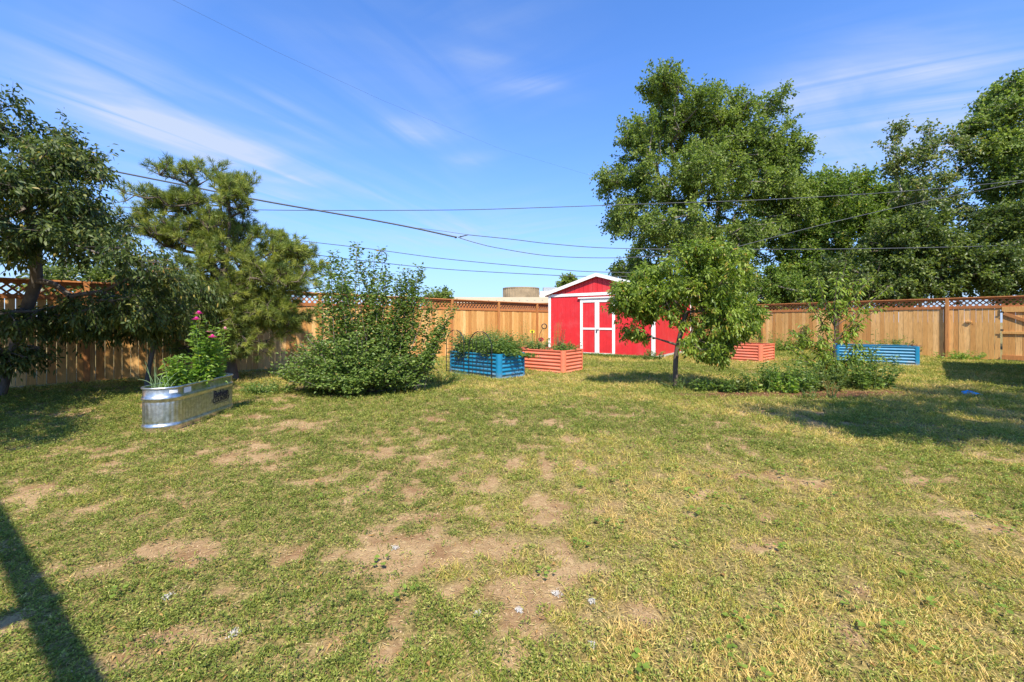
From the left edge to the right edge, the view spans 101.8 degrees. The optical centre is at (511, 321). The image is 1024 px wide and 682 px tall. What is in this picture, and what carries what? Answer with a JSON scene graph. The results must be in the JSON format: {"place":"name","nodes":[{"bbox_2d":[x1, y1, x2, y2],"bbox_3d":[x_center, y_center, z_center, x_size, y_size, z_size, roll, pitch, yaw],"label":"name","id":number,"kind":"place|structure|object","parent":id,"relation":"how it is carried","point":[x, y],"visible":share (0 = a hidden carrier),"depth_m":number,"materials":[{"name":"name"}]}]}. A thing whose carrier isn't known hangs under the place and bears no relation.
{"place":"outdoors","nodes":[
{"label":"outdoors","id":0,"kind":"place"},
{"bbox_2d":[226,242,627,276],"bbox_3d":[-3.463,-3.494,22.500,27.695,2.116,0.040,0,0,0],"label":"overhead cable","id":1,"kind":"object","parent":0,"point":[480,271],"visible":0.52,"depth_m":22.48,"materials":[{"name":"rubber"}]},
{"bbox_2d":[278,52,587,174],"bbox_3d":[-1.060,-9.386,22.105,3.369,2.080,31.831,0,0,41],"label":"overhead cable","id":2,"kind":"object","parent":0,"point":[409,111],"visible":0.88,"depth_m":19.34,"materials":[{"name":"rubber"}]},
{"bbox_2d":[295,240,699,273],"bbox_3d":[-1.185,-3.486,22.000,22.679,1.928,0.038,0,0,0],"label":"overhead cable","id":3,"kind":"object","parent":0,"point":[474,261],"visible":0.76,"depth_m":21.99,"materials":[{"name":"rubber"}]},
{"bbox_2d":[454,297,547,309],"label":"warehouse","id":4,"kind":"structure","parent":0,"point":[529,299],"depth_m":59.40,"materials":[{"name":"grey metal"}]},
{"bbox_2d":[0,153,1014,257],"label":"service cable","id":5,"kind":"object","parent":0,"point":[422,229],"visible":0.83,"depth_m":17.98,"materials":[{"name":"rubber"}]},
{"bbox_2d":[0,322,1023,681],"bbox_3d":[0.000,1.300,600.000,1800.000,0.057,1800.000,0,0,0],"label":"ground","id":6,"kind":"structure","parent":0,"point":[390,536],"depth_m":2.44,"materials":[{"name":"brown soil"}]},
{"bbox_2d":[11,252,134,311],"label":"bushy tree","id":7,"kind":"object","parent":6,"relation":"on","point":[68,274],"visible":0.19,"depth_m":15.26,"materials":[{"name":"green plant"}]},
{"bbox_2d":[0,83,212,395],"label":"leafy fruit tree","id":8,"kind":"object","parent":6,"relation":"on","point":[70,224],"visible":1,"depth_m":6.40,"materials":[{"name":"green plant"}]},
{"bbox_2d":[50,261,228,385],"bbox_3d":[-7.124,0.012,7.905,3.051,2.597,1.603,0,0,0],"label":"leafy fruit tree","id":9,"kind":"object","parent":6,"relation":"on","point":[156,335],"visible":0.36,"depth_m":7.87,"materials":[{"name":"green plant"}]},
{"bbox_2d":[140,373,232,432],"bbox_3d":[-4.250,1.044,5.530,0.436,0.553,1.441,0,0,-6],"label":"stock tank","id":10,"kind":"object","parent":6,"relation":"on","point":[165,409],"visible":0.89,"depth_m":5.07,"materials":[{"name":"metal"}]},
{"bbox_2d":[138,361,188,387],"bbox_3d":[-4.234,0.676,5.018,0.390,0.470,0.575,0,0,-21],"label":"onion plant","id":11,"kind":"object","parent":10,"relation":"on","point":[152,383],"visible":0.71,"depth_m":4.93,"materials":[{"name":"green plant"}]},
{"bbox_2d":[157,354,196,386],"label":"zinnia plant","id":12,"kind":"object","parent":10,"relation":"in","point":[179,367],"visible":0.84,"depth_m":5.22,"materials":[{"name":"green plant"}]},
{"bbox_2d":[180,311,230,386],"bbox_3d":[-4.200,0.388,5.801,0.563,1.071,0.955,0,0,0],"label":"zinnia plant","id":13,"kind":"object","parent":10,"relation":"on","point":[205,362],"visible":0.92,"depth_m":5.61,"materials":[{"name":"green plant"}]},
{"bbox_2d":[103,152,334,378],"bbox_3d":[-6.439,-1.278,9.434,4.961,5.202,2.631,0,0,0],"label":"pine tree","id":14,"kind":"object","parent":6,"relation":"on","point":[276,279],"visible":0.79,"depth_m":9.09,"materials":[{"name":"green plant"}]},
{"bbox_2d":[225,627,240,638],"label":"fluff tuft","id":15,"kind":"object","parent":6,"relation":"on","point":[233,632],"visible":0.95,"depth_m":1.72,"materials":[{"name":"white"}]},
{"bbox_2d":[240,381,278,393],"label":"grass clump","id":16,"kind":"object","parent":6,"relation":"on","point":[251,388],"visible":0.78,"depth_m":7.55,"materials":[{"name":"green plant"}]},
{"bbox_2d":[0,277,547,386],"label":"lattice top fence","id":17,"kind":"object","parent":6,"relation":"on","point":[112,363],"visible":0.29,"depth_m":11.04,"materials":[{"name":"brown wood"}]},
{"bbox_2d":[254,378,298,393],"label":"grass clump","id":18,"kind":"object","parent":6,"relation":"on","point":[275,389],"visible":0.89,"depth_m":7.59,"materials":[{"name":"green plant"}]},
{"bbox_2d":[268,241,458,397],"bbox_3d":[-2.737,-0.062,7.755,3.514,2.892,1.955,0,0,0],"label":"leafy shrub","id":19,"kind":"object","parent":6,"relation":"on","point":[362,359],"visible":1,"depth_m":7.64,"materials":[{"name":"green plant"}]},
{"bbox_2d":[421,285,456,306],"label":"bushy tree","id":20,"kind":"object","parent":6,"relation":"on","point":[445,293],"visible":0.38,"depth_m":19.40,"materials":[{"name":"green plant"}]},
{"bbox_2d":[420,368,468,383],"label":"grass clump","id":21,"kind":"object","parent":6,"relation":"on","point":[450,379],"visible":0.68,"depth_m":8.83,"materials":[{"name":"green plant"}]},
{"bbox_2d":[446,330,463,371],"bbox_3d":[-1.401,0.773,10.222,0.684,1.153,0.023,0,0,42],"label":"wire trellis","id":22,"kind":"object","parent":6,"relation":"on","point":[452,353],"visible":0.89,"depth_m":10.32,"materials":[{"name":"black metal"}]},
{"bbox_2d":[468,331,491,378],"bbox_3d":[-0.739,0.784,9.624,0.789,1.132,0.023,0,0,42],"label":"wire trellis","id":23,"kind":"object","parent":6,"relation":"on","point":[478,355],"visible":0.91,"depth_m":9.74,"materials":[{"name":"black metal"}]},
{"bbox_2d":[450,350,524,378],"bbox_3d":[-0.634,1.016,10.314,1.788,0.568,0.948,0,0,42],"label":"raised bed","id":24,"kind":"object","parent":6,"relation":"on","point":[503,365],"visible":0.69,"depth_m":9.79,"materials":[{"name":"blue metal"}]},
{"bbox_2d":[476,324,507,340],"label":"fennel plant","id":25,"kind":"object","parent":24,"relation":"on","point":[491,332],"visible":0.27,"depth_m":10.55,"materials":[{"name":"green plant"}]},
{"bbox_2d":[447,329,540,361],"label":"squash vines","id":26,"kind":"object","parent":24,"relation":"on","point":[502,346],"visible":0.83,"depth_m":9.95,"materials":[{"name":"green plant"}]},
{"bbox_2d":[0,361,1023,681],"bbox_3d":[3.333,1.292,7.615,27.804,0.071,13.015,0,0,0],"label":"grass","id":27,"kind":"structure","parent":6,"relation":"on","point":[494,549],"depth_m":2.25,"materials":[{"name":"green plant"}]},
{"bbox_2d":[0,389,1023,681],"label":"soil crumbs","id":28,"kind":"object","parent":6,"relation":"on","point":[502,529],"visible":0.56,"depth_m":2.43,"materials":[{"name":"brown soil"}]},
{"bbox_2d":[2,368,1023,681],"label":"fallen leaves","id":29,"kind":"object","parent":6,"relation":"on","point":[514,548],"visible":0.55,"depth_m":2.23,"materials":[{"name":"brown plant"}]},
{"bbox_2d":[515,606,523,613],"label":"fluff tuft","id":30,"kind":"object","parent":6,"relation":"on","point":[519,609],"visible":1,"depth_m":1.86,"materials":[{"name":"white"}]},
{"bbox_2d":[503,287,538,296],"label":"storage tank","id":31,"kind":"object","parent":6,"relation":"on","point":[520,291],"visible":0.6,"depth_m":75.07,"materials":[{"name":"beige metal"}]},
{"bbox_2d":[522,347,582,372],"bbox_3d":[0.959,1.016,11.479,1.738,0.568,1.038,0,0,38],"label":"raised bed","id":32,"kind":"object","parent":6,"relation":"on","point":[560,361],"visible":0.66,"depth_m":10.91,"materials":[{"name":"orange metal"}]},
{"bbox_2d":[519,321,543,346],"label":"feathery plant","id":33,"kind":"object","parent":32,"relation":"on","point":[527,337],"visible":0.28,"depth_m":12.84,"materials":[{"name":"green plant"}]},
{"bbox_2d":[524,336,554,349],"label":"bean plant","id":34,"kind":"object","parent":32,"relation":"on","point":[536,345],"visible":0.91,"depth_m":11.63,"materials":[{"name":"green plant"}]},
{"bbox_2d":[518,338,581,347],"bbox_3d":[1.045,0.893,12.650,2.124,0.823,1.202,0,0,0],"label":"flower patch","id":35,"kind":"object","parent":32,"relation":"on","point":[556,344],"visible":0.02,"depth_m":12.50,"materials":[{"name":"green plant"}]},
{"bbox_2d":[553,328,565,348],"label":"amaranth plant","id":36,"kind":"object","parent":32,"relation":"on","point":[558,343],"visible":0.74,"depth_m":11.22,"materials":[{"name":"red plant"}]},
{"bbox_2d":[550,342,578,350],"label":"bean plant","id":37,"kind":"object","parent":32,"relation":"on","point":[569,346],"visible":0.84,"depth_m":11.00,"materials":[{"name":"green plant"}]},
{"bbox_2d":[552,323,560,345],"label":"feathery plant","id":38,"kind":"object","parent":6,"relation":"on","point":[557,335],"visible":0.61,"depth_m":14.53,"materials":[{"name":"green plant"}]},
{"bbox_2d":[550,587,562,597],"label":"fluff tuft","id":39,"kind":"object","parent":6,"relation":"on","point":[555,593],"visible":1,"depth_m":1.98,"materials":[{"name":"white"}]},
{"bbox_2d":[554,272,577,287],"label":"bushy tree","id":40,"kind":"object","parent":6,"relation":"on","point":[567,279],"visible":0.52,"depth_m":32.56,"materials":[{"name":"green plant"}]},
{"bbox_2d":[110,408,1023,681],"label":"mallow weeds","id":41,"kind":"object","parent":6,"relation":"on","point":[780,546],"visible":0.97,"depth_m":2.38,"materials":[{"name":"green plant"}]},
{"bbox_2d":[544,273,690,356],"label":"garden shed","id":42,"kind":"structure","parent":6,"relation":"on","point":[575,312],"depth_m":15.86,"materials":[{"name":"red paint"}]},
{"bbox_2d":[583,300,596,353],"bbox_3d":[2.975,0.213,15.896,0.599,2.075,0.046,0,0,37],"label":"door","id":43,"kind":"structure","parent":42,"relation":"in","point":[589,306],"depth_m":15.89,"materials":[{"name":"red paint"}]},
{"bbox_2d":[596,300,611,353],"bbox_3d":[3.433,0.213,15.537,0.649,2.075,0.070,0,0,37],"label":"door","id":44,"kind":"structure","parent":42,"relation":"in","point":[604,321],"depth_m":15.54,"materials":[{"name":"red paint"}]},
{"bbox_2d":[583,352,653,359],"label":"grass","id":45,"kind":"structure","parent":6,"relation":"on","point":[616,355],"depth_m":15.10,"materials":[{"name":"green plant"}]},
{"bbox_2d":[640,349,665,359],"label":"plant","id":46,"kind":"object","parent":6,"relation":"on","point":[646,356],"visible":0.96,"depth_m":14.06,"materials":[{"name":"green plant"}]},
{"bbox_2d":[659,376,685,388],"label":"dark weeds","id":47,"kind":"object","parent":6,"relation":"on","point":[678,384],"visible":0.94,"depth_m":7.96,"materials":[{"name":"green plant"}]},
{"bbox_2d":[600,234,772,386],"bbox_3d":[3.266,-0.172,8.072,3.183,2.948,1.991,0,0,0],"label":"young fruit tree","id":48,"kind":"object","parent":6,"relation":"on","point":[637,298],"visible":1,"depth_m":7.73,"materials":[{"name":"green plant"}]},
{"bbox_2d":[589,57,826,309],"bbox_3d":[11.636,-7.226,25.991,14.009,17.129,8.638,0,0,0],"label":"broadleaf tree","id":49,"kind":"object","parent":6,"relation":"on","point":[771,166],"visible":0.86,"depth_m":24.75,"materials":[{"name":"green plant"}]},
{"bbox_2d":[688,373,737,392],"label":"vegetable plant","id":50,"kind":"object","parent":6,"relation":"on","point":[713,385],"visible":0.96,"depth_m":7.73,"materials":[{"name":"green plant"}]},
{"bbox_2d":[713,374,754,392],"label":"vegetable plant","id":51,"kind":"object","parent":6,"relation":"on","point":[741,384],"visible":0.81,"depth_m":7.64,"materials":[{"name":"green plant"}]},
{"bbox_2d":[730,342,774,361],"bbox_3d":[8.083,1.016,13.988,1.338,0.568,0.988,0,0,-42],"label":"raised bed","id":52,"kind":"object","parent":6,"relation":"on","point":[756,352],"visible":0.77,"depth_m":13.53,"materials":[{"name":"orange metal"}]},
{"bbox_2d":[741,356,777,392],"bbox_3d":[4.649,0.988,7.712,0.796,0.693,0.451,0,0,-16],"label":"vegetable plant","id":53,"kind":"object","parent":6,"relation":"on","point":[765,385],"visible":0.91,"depth_m":7.69,"materials":[{"name":"green plant"}]},
{"bbox_2d":[737,331,788,350],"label":"fence weeds","id":54,"kind":"object","parent":6,"relation":"on","point":[779,341],"visible":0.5,"depth_m":18.07,"materials":[{"name":"green plant"}]},
{"bbox_2d":[691,263,861,309],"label":"bushy tree","id":55,"kind":"object","parent":6,"relation":"on","point":[784,286],"visible":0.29,"depth_m":21.90,"materials":[{"name":"green plant"}]},
{"bbox_2d":[764,367,802,392],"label":"vegetable plant","id":56,"kind":"object","parent":6,"relation":"on","point":[779,386],"visible":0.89,"depth_m":7.57,"materials":[{"name":"green plant"}]},
{"bbox_2d":[770,333,806,350],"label":"fence weeds","id":57,"kind":"object","parent":6,"relation":"on","point":[791,343],"visible":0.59,"depth_m":18.26,"materials":[{"name":"green plant"}]},
{"bbox_2d":[769,356,827,391],"bbox_3d":[5.367,0.971,7.787,0.998,0.666,0.633,0,0,-22],"label":"vegetable plant","id":58,"kind":"object","parent":6,"relation":"on","point":[809,378],"visible":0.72,"depth_m":7.67,"materials":[{"name":"green plant"}]},
{"bbox_2d":[796,325,809,349],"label":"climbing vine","id":59,"kind":"object","parent":6,"relation":"on","point":[804,333],"visible":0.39,"depth_m":18.63,"materials":[{"name":"green plant"}]},
{"bbox_2d":[799,387,819,399],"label":"pale weed","id":60,"kind":"object","parent":6,"relation":"on","point":[807,395],"visible":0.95,"depth_m":7.00,"materials":[{"name":"green plant"}]},
{"bbox_2d":[792,360,850,391],"bbox_3d":[5.853,1.014,7.945,1.012,0.594,0.725,0,0,0],"label":"vegetable plant","id":61,"kind":"object","parent":6,"relation":"on","point":[833,377],"visible":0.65,"depth_m":7.78,"materials":[{"name":"green plant"}]},
{"bbox_2d":[823,378,841,397],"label":"dry plant","id":62,"kind":"object","parent":6,"relation":"on","point":[829,393],"visible":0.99,"depth_m":7.13,"materials":[{"name":"beige plant"}]},
{"bbox_2d":[784,263,892,383],"bbox_3d":[6.608,0.054,8.402,2.241,2.507,0.734,0,0,6],"label":"fruit sapling","id":63,"kind":"object","parent":6,"relation":"on","point":[832,317],"visible":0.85,"depth_m":8.40,"materials":[{"name":"green plant"}]},
{"bbox_2d":[760,161,948,309],"bbox_3d":[21.605,-4.574,26.579,11.697,11.777,6.738,0,0,0],"label":"broadleaf tree","id":64,"kind":"object","parent":6,"relation":"on","point":[841,233],"visible":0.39,"depth_m":25.41,"materials":[{"name":"green plant"}]},
{"bbox_2d":[691,295,1023,359],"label":"lattice top fence","id":65,"kind":"object","parent":6,"relation":"on","point":[940,329],"visible":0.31,"depth_m":15.47,"materials":[{"name":"brown wood"}]},
{"bbox_2d":[966,306,1023,359],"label":"garden gate","id":66,"kind":"structure","parent":65,"relation":"attached to","point":[1012,330],"depth_m":13.63,"materials":[{"name":"brown wood"}]},
{"bbox_2d":[828,350,904,390],"bbox_3d":[6.868,0.902,8.004,1.421,0.804,0.843,0,0,0],"label":"vegetable plant","id":67,"kind":"object","parent":6,"relation":"on","point":[858,379],"visible":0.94,"depth_m":7.90,"materials":[{"name":"green plant"}]},
{"bbox_2d":[833,343,919,364],"bbox_3d":[11.443,1.016,13.168,1.988,0.568,0.938,0,0,34],"label":"raised bed","id":68,"kind":"object","parent":6,"relation":"on","point":[909,355],"visible":0.69,"depth_m":12.60,"materials":[{"name":"blue metal"}]},
{"bbox_2d":[867,329,891,384],"bbox_3d":[7.140,0.720,8.105,0.424,1.163,0.278,0,0,17],"label":"vegetable plant","id":69,"kind":"object","parent":6,"relation":"on","point":[874,357],"visible":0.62,"depth_m":8.12,"materials":[{"name":"green plant"}]},
{"bbox_2d":[872,333,923,351],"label":"fence weeds","id":70,"kind":"object","parent":6,"relation":"on","point":[880,343],"visible":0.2,"depth_m":15.53,"materials":[{"name":"green plant"}]},
{"bbox_2d":[807,202,1003,311],"bbox_3d":[18.662,-2.157,19.565,8.434,6.914,3.848,0,0,9],"label":"dense tree","id":71,"kind":"object","parent":6,"relation":"on","point":[906,270],"visible":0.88,"depth_m":18.76,"materials":[{"name":"green plant"}]},
{"bbox_2d":[870,113,989,306],"bbox_3d":[21.171,-4.651,21.006,5.786,11.902,3.488,0,0,0],"label":"poplar tree","id":72,"kind":"object","parent":6,"relation":"on","point":[920,153],"visible":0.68,"depth_m":20.73,"materials":[{"name":"green plant"}]},
{"bbox_2d":[931,350,986,359],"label":"weeds","id":73,"kind":"object","parent":6,"relation":"on","point":[961,356],"visible":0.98,"depth_m":14.17,"materials":[{"name":"green plant"}]},
{"bbox_2d":[961,390,982,394],"bbox_3d":[8.193,1.266,7.417,0.316,0.106,0.171,0,0,0],"label":"blue bag","id":74,"kind":"object","parent":6,"relation":"on","point":[965,391],"visible":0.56,"depth_m":7.41,"materials":[{"name":"plastic"}]},
{"bbox_2d":[948,67,1023,238],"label":"poplar tree","id":75,"kind":"object","parent":6,"relation":"on","point":[998,111],"visible":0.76,"depth_m":20.08,"materials":[{"name":"green plant"}]},
{"bbox_2d":[956,195,1023,310],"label":"dense tree","id":76,"kind":"object","parent":6,"relation":"on","point":[1009,229],"visible":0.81,"depth_m":18.24,"materials":[{"name":"green plant"}]},
{"bbox_2d":[0,0,1023,322],"label":"sky","id":77,"kind":"structure","parent":0,"point":[548,81],"materials":[{"name":"blue"}]},
{"bbox_2d":[539,287,556,296],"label":"rooftop hall","id":78,"kind":"structure","parent":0,"point":[545,290],"depth_m":82.00,"materials":[{"name":"white paint"}]},
{"bbox_2d":[106,180,1023,210],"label":"overhead cable","id":79,"kind":"object","parent":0,"point":[620,204],"visible":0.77,"depth_m":18.49,"materials":[{"name":"rubber"}]},
{"bbox_2d":[734,181,1023,247],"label":"overhead cable","id":80,"kind":"object","parent":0,"point":[881,210],"visible":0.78,"depth_m":17.49,"materials":[{"name":"rubber"}]}
]}

